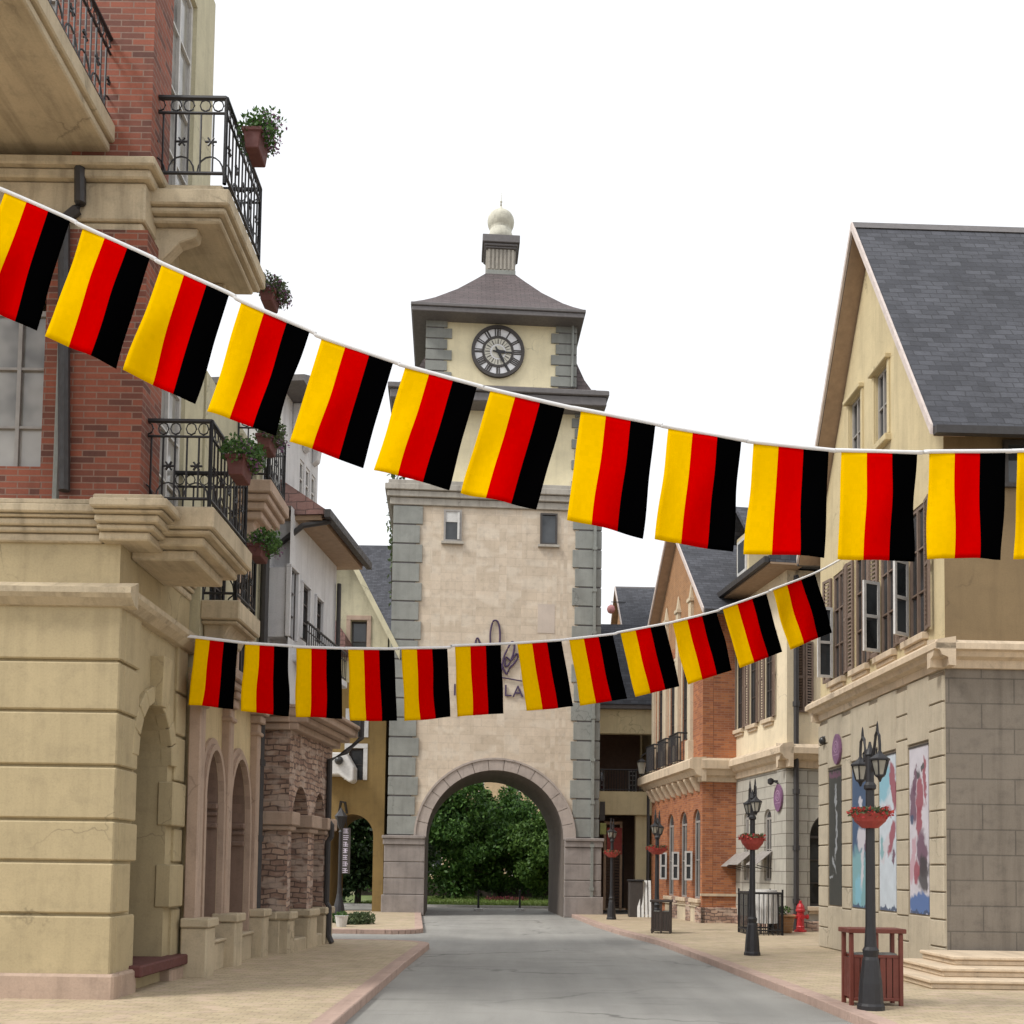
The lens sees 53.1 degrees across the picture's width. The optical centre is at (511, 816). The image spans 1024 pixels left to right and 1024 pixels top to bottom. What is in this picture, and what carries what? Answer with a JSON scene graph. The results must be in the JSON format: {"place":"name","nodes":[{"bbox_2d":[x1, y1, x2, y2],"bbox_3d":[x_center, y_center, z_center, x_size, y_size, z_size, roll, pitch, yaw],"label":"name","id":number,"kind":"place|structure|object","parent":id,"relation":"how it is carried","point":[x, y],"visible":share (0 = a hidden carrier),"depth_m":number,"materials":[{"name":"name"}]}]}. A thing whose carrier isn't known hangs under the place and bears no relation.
{"place":"outdoors","nodes":[
{"label":"outdoors","id":0,"kind":"place"},
{"bbox_2d":[0,940,417,1023],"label":"pavement","id":1,"kind":"structure","parent":0,"point":[306,986],"depth_m":12.92,"materials":[{"name":"stone"}]},
{"bbox_2d":[332,910,414,928],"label":"pavement","id":2,"kind":"structure","parent":0,"point":[394,920],"depth_m":30.94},
{"bbox_2d":[334,807,347,912],"bbox_3d":[-5.400,1.454,32.157,0.420,3.500,0.420,1,-3,0],"label":"street lamp","id":3,"kind":"object","parent":2,"relation":"on","point":[341,816],"visible":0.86,"depth_m":32.10,"materials":[{"name":"black metal"}]},
{"bbox_2d":[333,911,375,924],"bbox_3d":[-4.504,2.936,29.374,1.380,0.472,0.790,4,-4,-44],"label":"bush","id":4,"kind":"object","parent":2,"relation":"on","point":[357,918],"visible":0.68,"depth_m":29.27,"materials":[{"name":"green plant"}]},
{"bbox_2d":[343,895,547,905],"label":"lawn","id":5,"kind":"structure","parent":0,"point":[364,898],"depth_m":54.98,"materials":[{"name":"plant"}]},
{"bbox_2d":[343,818,440,903],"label":"broadleaf tree","id":6,"kind":"object","parent":5,"relation":"on","point":[357,880],"visible":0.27,"depth_m":46.02,"materials":[{"name":"green plant"}]},
{"bbox_2d":[361,874,541,897],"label":"clipped hedge","id":7,"kind":"object","parent":5,"relation":"on","point":[511,891],"visible":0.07,"depth_m":61.14,"materials":[{"name":"green plant"}]},
{"bbox_2d":[427,783,514,898],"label":"broadleaf tree","id":8,"kind":"object","parent":5,"relation":"on","point":[448,840],"visible":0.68,"depth_m":55.91,"materials":[{"name":"green plant"}]},
{"bbox_2d":[452,785,543,896],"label":"broadleaf tree","id":9,"kind":"object","parent":5,"relation":"on","point":[517,809],"visible":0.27,"depth_m":58.11,"materials":[{"name":"green plant"}]},
{"bbox_2d":[500,811,548,899],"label":"broadleaf tree","id":10,"kind":"object","parent":5,"relation":"on","point":[532,870],"visible":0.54,"depth_m":55.81,"materials":[{"name":"green plant"}]},
{"bbox_2d":[332,906,852,1023],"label":"road","id":11,"kind":"structure","parent":0,"point":[511,966],"depth_m":16.06,"materials":[{"name":"asphalt"}]},
{"bbox_2d":[0,0,264,999],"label":"brick town house","id":12,"kind":"structure","parent":11,"relation":"on","point":[118,544],"depth_m":12.79,"materials":[{"name":"stone"}]},
{"bbox_2d":[0,311,45,466],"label":"window","id":13,"kind":"structure","parent":12,"relation":"in","point":[22,347],"depth_m":13.17,"materials":[{"name":"grey glass"}]},
{"bbox_2d":[159,390,180,505],"bbox_3d":[-4.844,-5.398,14.238,0.122,2.910,1.300,1,-3,0],"label":"french door","id":14,"kind":"structure","parent":12,"relation":"in","point":[170,403],"depth_m":14.46,"materials":[{"name":"white glass"}]},
{"bbox_2d":[168,0,192,184],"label":"french door","id":15,"kind":"structure","parent":12,"relation":"in","point":[183,9],"depth_m":14.72,"materials":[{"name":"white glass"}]},
{"bbox_2d":[218,432,267,485],"bbox_3d":[-3.502,-4.675,13.400,0.604,0.556,0.744,1,-3,0],"label":"flower box","id":16,"kind":"object","parent":12,"relation":"attached to","point":[244,462],"visible":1,"depth_m":13.24,"materials":[{"name":"ceramic"}]},
{"bbox_2d":[237,105,287,167],"bbox_3d":[-3.302,-8.993,13.558,0.754,0.571,0.730,1,-3,0],"label":"flower box","id":17,"kind":"object","parent":12,"relation":"attached to","point":[259,138],"visible":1,"depth_m":13.40,"materials":[{"name":"ceramic"}]},
{"bbox_2d":[257,269,292,313],"bbox_3d":[-3.852,-8.473,16.534,0.572,0.505,0.730,1,-3,0],"label":"flower box","id":18,"kind":"object","parent":12,"relation":"attached to","point":[271,294],"visible":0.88,"depth_m":16.41,"materials":[{"name":"ceramic"}]},
{"bbox_2d":[0,187,1023,454],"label":"bunting cord","id":19,"kind":"object","parent":12,"relation":"attached to","point":[398,363],"visible":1,"depth_m":10.83,"materials":[{"name":"fabric"}]},
{"bbox_2d":[0,193,69,330],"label":"flag","id":20,"kind":"object","parent":19,"relation":"hanging from","point":[32,236],"visible":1,"depth_m":10.90,"materials":[{"name":"multicoloured fabric"}]},
{"bbox_2d":[45,229,149,368],"bbox_3d":[-4.399,-5.531,10.894,1.073,1.515,0.102,1,-3,0],"label":"flag","id":21,"kind":"object","parent":19,"relation":"hanging from","point":[95,307],"visible":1,"depth_m":10.87,"materials":[{"name":"multicoloured fabric"}]},
{"bbox_2d":[123,266,228,403],"bbox_3d":[-3.560,-5.127,10.891,1.085,1.509,0.108,1,-3,-4],"label":"flag","id":22,"kind":"object","parent":19,"relation":"hanging from","point":[171,348],"visible":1,"depth_m":10.88,"materials":[{"name":"multicoloured fabric"}]},
{"bbox_2d":[207,303,308,435],"bbox_3d":[-2.689,-4.743,10.855,1.074,1.458,0.077,1,-3,3],"label":"flag","id":23,"kind":"object","parent":19,"relation":"hanging from","point":[264,352],"visible":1,"depth_m":10.86,"materials":[{"name":"multicoloured fabric"}]},
{"bbox_2d":[290,339,392,467],"bbox_3d":[-1.802,-4.384,10.822,1.075,1.387,0.066,1,-3,-3],"label":"flag","id":24,"kind":"object","parent":19,"relation":"hanging from","point":[341,403],"visible":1,"depth_m":10.83,"materials":[{"name":"multicoloured fabric"}]},
{"bbox_2d":[374,368,476,489],"bbox_3d":[-0.914,-4.109,10.817,1.076,1.315,0.068,1,-3,0],"label":"flag","id":25,"kind":"object","parent":19,"relation":"hanging from","point":[427,424],"visible":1,"depth_m":10.80,"materials":[{"name":"multicoloured fabric"}]},
{"bbox_2d":[461,391,564,509],"bbox_3d":[0.007,-3.870,10.818,1.094,1.284,0.068,1,-3,2],"label":"flag","id":26,"kind":"object","parent":19,"relation":"hanging from","point":[513,450],"visible":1,"depth_m":10.83,"materials":[{"name":"multicoloured fabric"}]},
{"bbox_2d":[567,411,654,538],"bbox_3d":[1.046,-3.617,10.785,0.924,1.356,0.085,1,-3,-3],"label":"flag","id":27,"kind":"object","parent":19,"relation":"hanging from","point":[611,473],"visible":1,"depth_m":10.79,"materials":[{"name":"multicoloured fabric"}]},
{"bbox_2d":[655,429,740,551],"bbox_3d":[1.958,-3.450,10.790,0.916,1.313,0.072,1,-3,-2],"label":"flag","id":28,"kind":"object","parent":19,"relation":"hanging from","point":[697,505],"visible":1,"depth_m":10.79,"materials":[{"name":"multicoloured fabric"}]},
{"bbox_2d":[743,444,828,557],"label":"flag","id":29,"kind":"object","parent":19,"relation":"hanging from","point":[786,512],"visible":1,"depth_m":10.79,"materials":[{"name":"multicoloured fabric"}]},
{"bbox_2d":[838,452,916,561],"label":"flag","id":30,"kind":"object","parent":19,"relation":"hanging from","point":[876,519],"visible":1,"depth_m":10.77,"materials":[{"name":"multicoloured fabric"}]},
{"bbox_2d":[926,453,1004,559],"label":"flag","id":31,"kind":"object","parent":19,"relation":"hanging from","point":[965,506],"visible":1,"depth_m":10.77,"materials":[{"name":"multicoloured fabric"}]},
{"bbox_2d":[1013,452,1023,558],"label":"flag","id":32,"kind":"object","parent":19,"relation":"hanging from","point":[1019,542],"visible":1,"depth_m":10.81,"materials":[{"name":"yellow fabric"}]},
{"bbox_2d":[187,559,840,649],"bbox_3d":[1.027,-4.054,18.606,13.692,3.490,0.631,3,-3,-31],"label":"bunting cord","id":33,"kind":"object","parent":12,"relation":"attached to","point":[442,647],"visible":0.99,"depth_m":17.98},
{"bbox_2d":[189,639,237,708],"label":"flag","id":34,"kind":"object","parent":33,"relation":"hanging from","point":[212,683],"visible":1,"depth_m":15.04,"materials":[{"name":"multicoloured fabric"}]},
{"bbox_2d":[241,644,289,715],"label":"flag","id":35,"kind":"object","parent":33,"relation":"hanging from","point":[265,689],"visible":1,"depth_m":15.59,"materials":[{"name":"multicoloured fabric"}]},
{"bbox_2d":[295,648,341,718],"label":"flag","id":36,"kind":"object","parent":33,"relation":"hanging from","point":[318,689],"visible":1,"depth_m":16.14,"materials":[{"name":"multicoloured fabric"}]},
{"bbox_2d":[348,650,396,720],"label":"flag","id":37,"kind":"object","parent":33,"relation":"hanging from","point":[372,690],"visible":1,"depth_m":16.73,"materials":[{"name":"multicoloured fabric"}]},
{"bbox_2d":[401,649,449,720],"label":"flag","id":38,"kind":"object","parent":33,"relation":"hanging from","point":[426,683],"visible":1,"depth_m":17.34,"materials":[{"name":"multicoloured fabric"}]},
{"bbox_2d":[455,645,502,716],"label":"flag","id":39,"kind":"object","parent":33,"relation":"hanging from","point":[479,685],"visible":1,"depth_m":17.88,"materials":[{"name":"multicoloured fabric"}]},
{"bbox_2d":[517,641,572,710],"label":"flag","id":40,"kind":"object","parent":33,"relation":"hanging from","point":[545,680],"visible":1,"depth_m":18.57,"materials":[{"name":"multicoloured fabric"}]},
{"bbox_2d":[569,635,626,705],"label":"flag","id":41,"kind":"object","parent":33,"relation":"hanging from","point":[597,670],"visible":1,"depth_m":19.10,"materials":[{"name":"multicoloured fabric"}]},
{"bbox_2d":[620,625,678,696],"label":"flag","id":42,"kind":"object","parent":33,"relation":"hanging from","point":[650,660],"visible":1,"depth_m":19.66,"materials":[{"name":"multicoloured fabric"}]},
{"bbox_2d":[673,612,731,684],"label":"flag","id":43,"kind":"object","parent":33,"relation":"hanging from","point":[702,647],"visible":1,"depth_m":20.26,"materials":[{"name":"multicoloured fabric"}]},
{"bbox_2d":[723,594,781,667],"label":"flag","id":44,"kind":"object","parent":33,"relation":"hanging from","point":[752,630],"visible":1,"depth_m":20.79,"materials":[{"name":"multicoloured fabric"}]},
{"bbox_2d":[773,574,831,649],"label":"flag","id":45,"kind":"object","parent":33,"relation":"hanging from","point":[802,612],"visible":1,"depth_m":21.35,"materials":[{"name":"multicoloured fabric"}]},
{"bbox_2d":[179,371,288,977],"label":"arcade house","id":46,"kind":"structure","parent":11,"relation":"on","point":[224,919],"depth_m":16.63,"materials":[{"name":"beige stone"}]},
{"bbox_2d":[247,526,285,563],"bbox_3d":[-3.896,-4.290,16.167,0.621,0.489,0.776,1,-3,0],"label":"flower box","id":47,"kind":"object","parent":46,"relation":"attached to","point":[260,546],"visible":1,"depth_m":15.99,"materials":[{"name":"ceramic"}]},
{"bbox_2d":[252,418,289,457],"bbox_3d":[-3.913,-6.164,16.613,0.618,0.520,0.768,1,-3,0],"label":"flower box","id":48,"kind":"object","parent":46,"relation":"attached to","point":[271,442],"visible":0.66,"depth_m":16.48,"materials":[{"name":"ceramic"}]},
{"bbox_2d":[211,374,371,953],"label":"stone arcade house","id":49,"kind":"structure","parent":11,"relation":"on","point":[320,545],"depth_m":20.31,"materials":[{"name":"beige stone"}]},
{"bbox_2d":[284,564,299,641],"bbox_3d":[-4.203,-4.077,19.557,0.127,1.381,0.543,1,-3,5],"label":"window","id":50,"kind":"structure","parent":49,"relation":"in","point":[290,569],"depth_m":19.33,"materials":[{"name":"grey glass"}]},
{"bbox_2d":[299,580,311,643],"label":"window","id":51,"kind":"structure","parent":49,"relation":"in","point":[305,602],"depth_m":20.49,"materials":[{"name":"grey glass"}]},
{"bbox_2d":[314,594,324,645],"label":"window","id":52,"kind":"structure","parent":49,"relation":"in","point":[318,610],"depth_m":21.45,"materials":[{"name":"grey glass"}]},
{"bbox_2d":[329,570,399,911],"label":"ochre house","id":53,"kind":"structure","parent":11,"relation":"on","point":[360,775],"depth_m":38.16,"materials":[{"name":"paint"}]},
{"bbox_2d":[342,819,350,873],"bbox_3d":[-6.197,0.865,38.220,0.340,2.520,0.062,1,-3,0],"label":"vertical sign","id":54,"kind":"object","parent":53,"relation":"attached to","point":[346,839],"visible":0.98,"depth_m":38.18,"materials":[{"name":"black metal"}]},
{"bbox_2d":[344,743,367,779],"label":"window","id":55,"kind":"structure","parent":53,"relation":"in","point":[359,757],"depth_m":38.34,"materials":[{"name":"grey glass"}]},
{"bbox_2d":[346,615,371,660],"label":"window","id":56,"kind":"structure","parent":53,"relation":"in","point":[361,631],"depth_m":38.58,"materials":[{"name":"grey glass"}]},
{"bbox_2d":[310,939,428,1023],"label":"kerb","id":57,"kind":"structure","parent":11,"relation":"on","point":[344,1010],"depth_m":14.00,"materials":[{"name":"pink stone"}]},
{"bbox_2d":[332,912,422,933],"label":"kerb","id":58,"kind":"structure","parent":11,"relation":"on","point":[418,928],"depth_m":26.98,"materials":[{"name":"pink stone"}]},
{"bbox_2d":[381,193,608,916],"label":"clock tower","id":59,"kind":"structure","parent":11,"relation":"on","point":[466,569],"depth_m":38.40,"materials":[{"name":"stone"}]},
{"bbox_2d":[441,509,463,544],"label":"window","id":60,"kind":"structure","parent":59,"relation":"in","point":[452,518],"depth_m":38.38,"materials":[{"name":"grey glass"}]},
{"bbox_2d":[538,513,559,547],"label":"window","id":61,"kind":"structure","parent":59,"relation":"in","point":[548,521],"depth_m":38.62,"materials":[{"name":"grey glass"}]},
{"bbox_2d":[598,624,651,911],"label":"loggia house","id":62,"kind":"structure","parent":11,"relation":"on","point":[625,732],"depth_m":42.27,"materials":[{"name":"paint"}]},
{"bbox_2d":[603,821,621,909],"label":"red door screen","id":63,"kind":"object","parent":62,"relation":"attached to","point":[617,843],"depth_m":42.18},
{"bbox_2d":[638,541,743,922],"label":"orange brick house","id":64,"kind":"structure","parent":11,"relation":"on","point":[687,784],"depth_m":34.09,"materials":[{"name":"brick"}]},
{"bbox_2d":[663,816,673,899],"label":"window","id":65,"kind":"structure","parent":64,"relation":"in","point":[671,848],"depth_m":37.10,"materials":[{"name":"grey glass"}]},
{"bbox_2d":[675,813,686,903],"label":"window","id":66,"kind":"structure","parent":64,"relation":"in","point":[681,900],"depth_m":35.41,"materials":[{"name":"grey glass"}]},
{"bbox_2d":[681,664,687,741],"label":"window","id":67,"kind":"structure","parent":64,"relation":"in","point":[685,680],"depth_m":35.50,"materials":[{"name":"grey glass"}]},
{"bbox_2d":[688,810,700,905],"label":"window","id":68,"kind":"structure","parent":64,"relation":"in","point":[692,901],"depth_m":33.80,"materials":[{"name":"grey glass"}]},
{"bbox_2d":[572,914,898,1023],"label":"kerb","id":69,"kind":"structure","parent":11,"relation":"on","point":[842,1010],"depth_m":15.87,"materials":[{"name":"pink stone"}]},
{"bbox_2d":[717,507,820,930],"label":"cream house","id":70,"kind":"structure","parent":11,"relation":"on","point":[775,732],"depth_m":29.59,"materials":[{"name":"paint"}]},
{"bbox_2d":[733,664,743,736],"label":"window","id":71,"kind":"structure","parent":70,"relation":"in","point":[740,731],"depth_m":33.03,"materials":[{"name":"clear glass"}]},
{"bbox_2d":[745,662,757,732],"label":"window","id":72,"kind":"structure","parent":70,"relation":"in","point":[750,728],"depth_m":31.98,"materials":[{"name":"grey glass"}]},
{"bbox_2d":[760,656,773,727],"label":"window","id":73,"kind":"structure","parent":70,"relation":"in","point":[769,720],"depth_m":30.64,"materials":[{"name":"grey glass"}]},
{"bbox_2d":[766,810,770,880],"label":"window","id":74,"kind":"structure","parent":70,"relation":"in","point":[768,817],"depth_m":30.62,"materials":[{"name":"grey glass"}]},
{"bbox_2d":[807,817,819,913],"bbox_3d":[9.213,1.306,29.277,1.700,2.942,0.330,1,-3,-8],"label":"window","id":75,"kind":"structure","parent":70,"relation":"in","point":[814,906],"depth_m":29.33,"materials":[{"name":"black glass"}]},
{"bbox_2d":[796,222,1023,957],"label":"cream gabled house","id":76,"kind":"structure","parent":11,"relation":"on","point":[927,348],"depth_m":18.34,"materials":[{"name":"paint"}]},
{"bbox_2d":[828,767,841,905],"bbox_3d":[6.991,0.430,22.143,0.035,2.948,0.815,1,-3,-2],"label":"banner","id":77,"kind":"object","parent":76,"relation":"attached to","point":[835,836],"visible":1,"depth_m":22.12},
{"bbox_2d":[826,570,845,691],"bbox_3d":[7.076,-4.041,22.215,0.230,2.563,0.920,1,-3,-2],"label":"window","id":78,"kind":"structure","parent":76,"relation":"in","point":[839,681],"depth_m":22.26,"materials":[{"name":"beige glass"}]},
{"bbox_2d":[843,382,863,448],"bbox_3d":[7.165,-7.988,21.368,0.240,1.783,0.963,1,-3,-2],"label":"window","id":79,"kind":"structure","parent":76,"relation":"in","point":[858,406],"depth_m":21.40,"materials":[{"name":"beige glass"}]},
{"bbox_2d":[852,770,865,907],"bbox_3d":[7.034,0.356,20.665,0.035,2.948,0.924,1,-3,-2],"label":"banner","id":80,"kind":"object","parent":76,"relation":"attached to","point":[858,831],"visible":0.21,"depth_m":20.75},
{"bbox_2d":[848,560,869,680],"bbox_3d":[7.114,-4.108,20.882,0.230,2.563,0.920,1,-3,-2],"label":"window","id":81,"kind":"structure","parent":76,"relation":"in","point":[862,667],"depth_m":21.06,"materials":[{"name":"beige glass"}]},
{"bbox_2d":[867,352,890,448],"bbox_3d":[7.204,-8.004,19.973,0.240,1.717,0.918,1,-3,-2],"label":"window","id":82,"kind":"structure","parent":76,"relation":"in","point":[884,423],"depth_m":19.98,"materials":[{"name":"beige glass"}]},
{"bbox_2d":[872,560,896,668],"bbox_3d":[7.152,-4.175,19.549,0.230,2.563,0.920,1,-3,-2],"label":"window","id":83,"kind":"structure","parent":76,"relation":"in","point":[888,654],"depth_m":19.56,"materials":[{"name":"beige glass"}]},
{"bbox_2d":[879,752,896,910],"bbox_3d":[7.073,0.286,19.278,0.035,2.948,0.809,1,-3,-2],"label":"banner","id":84,"kind":"object","parent":76,"relation":"attached to","point":[888,856],"visible":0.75,"depth_m":19.20,"materials":[{"name":"fabric"}]},
{"bbox_2d":[900,504,928,653],"bbox_3d":[7.190,-4.242,18.215,0.230,2.563,0.920,1,-3,-2],"label":"window","id":85,"kind":"structure","parent":76,"relation":"in","point":[918,638],"depth_m":18.22,"materials":[{"name":"grey glass"}]},
{"bbox_2d":[908,742,929,914],"bbox_3d":[7.113,0.217,17.891,0.035,2.948,0.807,1,-3,-2],"label":"banner","id":86,"kind":"object","parent":76,"relation":"attached to","point":[919,830],"visible":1,"depth_m":17.86,"materials":[{"name":"fabric"}]},
{"bbox_2d":[1002,439,1023,487],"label":"window","id":87,"kind":"structure","parent":76,"relation":"in","point":[1010,458],"depth_m":17.20,"materials":[{"name":"grey glass"}]},
{"bbox_2d":[207,0,1023,623],"label":"sky","id":88,"kind":"structure","parent":0,"point":[689,177],"materials":[{"name":"white"}]},
{"bbox_2d":[579,914,1023,1023],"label":"side pavement","id":89,"kind":"structure","parent":0,"point":[804,960],"depth_m":17.34,"materials":[{"name":"stone"}]},
{"bbox_2d":[606,818,617,919],"bbox_3d":[3.350,1.736,34.349,0.319,3.401,0.922,0,-3,15],"label":"street lamp","id":90,"kind":"object","parent":89,"relation":"on","point":[611,910],"visible":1,"depth_m":34.26,"materials":[{"name":"black metal"}]},
{"bbox_2d":[627,879,643,916],"bbox_3d":[4.393,2.896,36.484,0.550,1.330,0.580,1,-3,0],"label":"service cabinet","id":91,"kind":"object","parent":89,"relation":"on","point":[635,891],"visible":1,"depth_m":36.24,"materials":[{"name":"black metal"}]},
{"bbox_2d":[637,880,650,916],"bbox_3d":[4.678,2.904,36.271,0.490,1.300,0.273,1,-3,0],"label":"folded parasol stand","id":92,"kind":"object","parent":89,"relation":"on","point":[645,906],"visible":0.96,"depth_m":36.23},
{"bbox_2d":[650,809,663,909],"bbox_3d":[3.989,1.466,28.157,0.319,3.333,0.919,0,-3,15],"label":"street lamp","id":93,"kind":"object","parent":89,"relation":"on","point":[657,827],"visible":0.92,"depth_m":28.10,"materials":[{"name":"black metal"}]},
{"bbox_2d":[650,899,672,933],"bbox_3d":[3.976,2.646,27.220,0.580,0.880,0.560,0,-3,12],"label":"litter bin","id":94,"kind":"object","parent":89,"relation":"on","point":[661,920],"visible":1,"depth_m":26.99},
{"bbox_2d":[743,779,761,955],"bbox_3d":[4.792,0.998,20.411,0.330,3.506,0.896,1,-3,0],"label":"street lamp","id":95,"kind":"object","parent":89,"relation":"on","point":[752,804],"visible":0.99,"depth_m":20.31,"materials":[{"name":"black metal"}]},
{"bbox_2d":[738,833,766,849],"bbox_3d":[4.785,0.484,20.436,0.592,0.352,0.578,1,-3,0],"label":"flower basket","id":96,"kind":"object","parent":95,"relation":"attached to","point":[755,842],"visible":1,"depth_m":20.28,"materials":[{"name":"red plant"}]},
{"bbox_2d":[738,888,783,935],"bbox_3d":[6.653,2.535,27.456,0.911,1.200,1.352,1,-3,0],"label":"iron enclosure","id":97,"kind":"object","parent":89,"relation":"on","point":[743,928],"visible":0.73,"depth_m":27.06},
{"bbox_2d":[755,889,776,934],"bbox_3d":[6.774,2.547,27.457,0.679,1.180,0.986,1,-3,0],"label":"trash can","id":98,"kind":"object","parent":89,"relation":"on","point":[766,907],"visible":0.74,"depth_m":27.07,"materials":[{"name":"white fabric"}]},
{"bbox_2d":[851,721,889,1010],"bbox_3d":[4.391,0.600,12.549,0.330,3.494,0.896,1,-3,0],"label":"street lamp","id":99,"kind":"object","parent":89,"relation":"on","point":[869,765],"visible":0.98,"depth_m":12.46,"materials":[{"name":"black metal"}]},
{"bbox_2d":[846,806,894,827],"bbox_3d":[4.397,0.001,12.580,0.556,0.282,0.553,1,-3,0],"label":"flower basket","id":100,"kind":"object","parent":99,"relation":"attached to","point":[864,817],"visible":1,"depth_m":12.44,"materials":[{"name":"red plant"}]},
{"bbox_2d":[838,927,905,1005],"bbox_3d":[4.564,1.892,12.983,0.730,0.962,0.400,1,-3,0],"label":"litter bin","id":101,"kind":"object","parent":89,"relation":"on","point":[891,965],"visible":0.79,"depth_m":12.82,"materials":[{"name":"wood"}]},
{"bbox_2d":[903,950,1023,989],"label":"stone stoop","id":102,"kind":"object","parent":89,"relation":"on","point":[967,969],"visible":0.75,"depth_m":15.32,"materials":[{"name":"stone"}]},
{"label":"ground","id":103,"kind":"structure","parent":0,"visible":0},
{"bbox_2d":[350,545,391,894],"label":"slate roofed house","id":104,"kind":"structure","parent":103,"relation":"on","point":[377,580],"depth_m":65.14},
{"bbox_2d":[344,903,623,909],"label":"kerb","id":105,"kind":"structure","parent":103,"relation":"on","point":[468,906],"depth_m":46.05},
{"bbox_2d":[610,586,654,909],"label":"brick gable house","id":106,"kind":"structure","parent":103,"relation":"on","point":[635,609],"depth_m":48.12,"materials":[{"name":"stone"}]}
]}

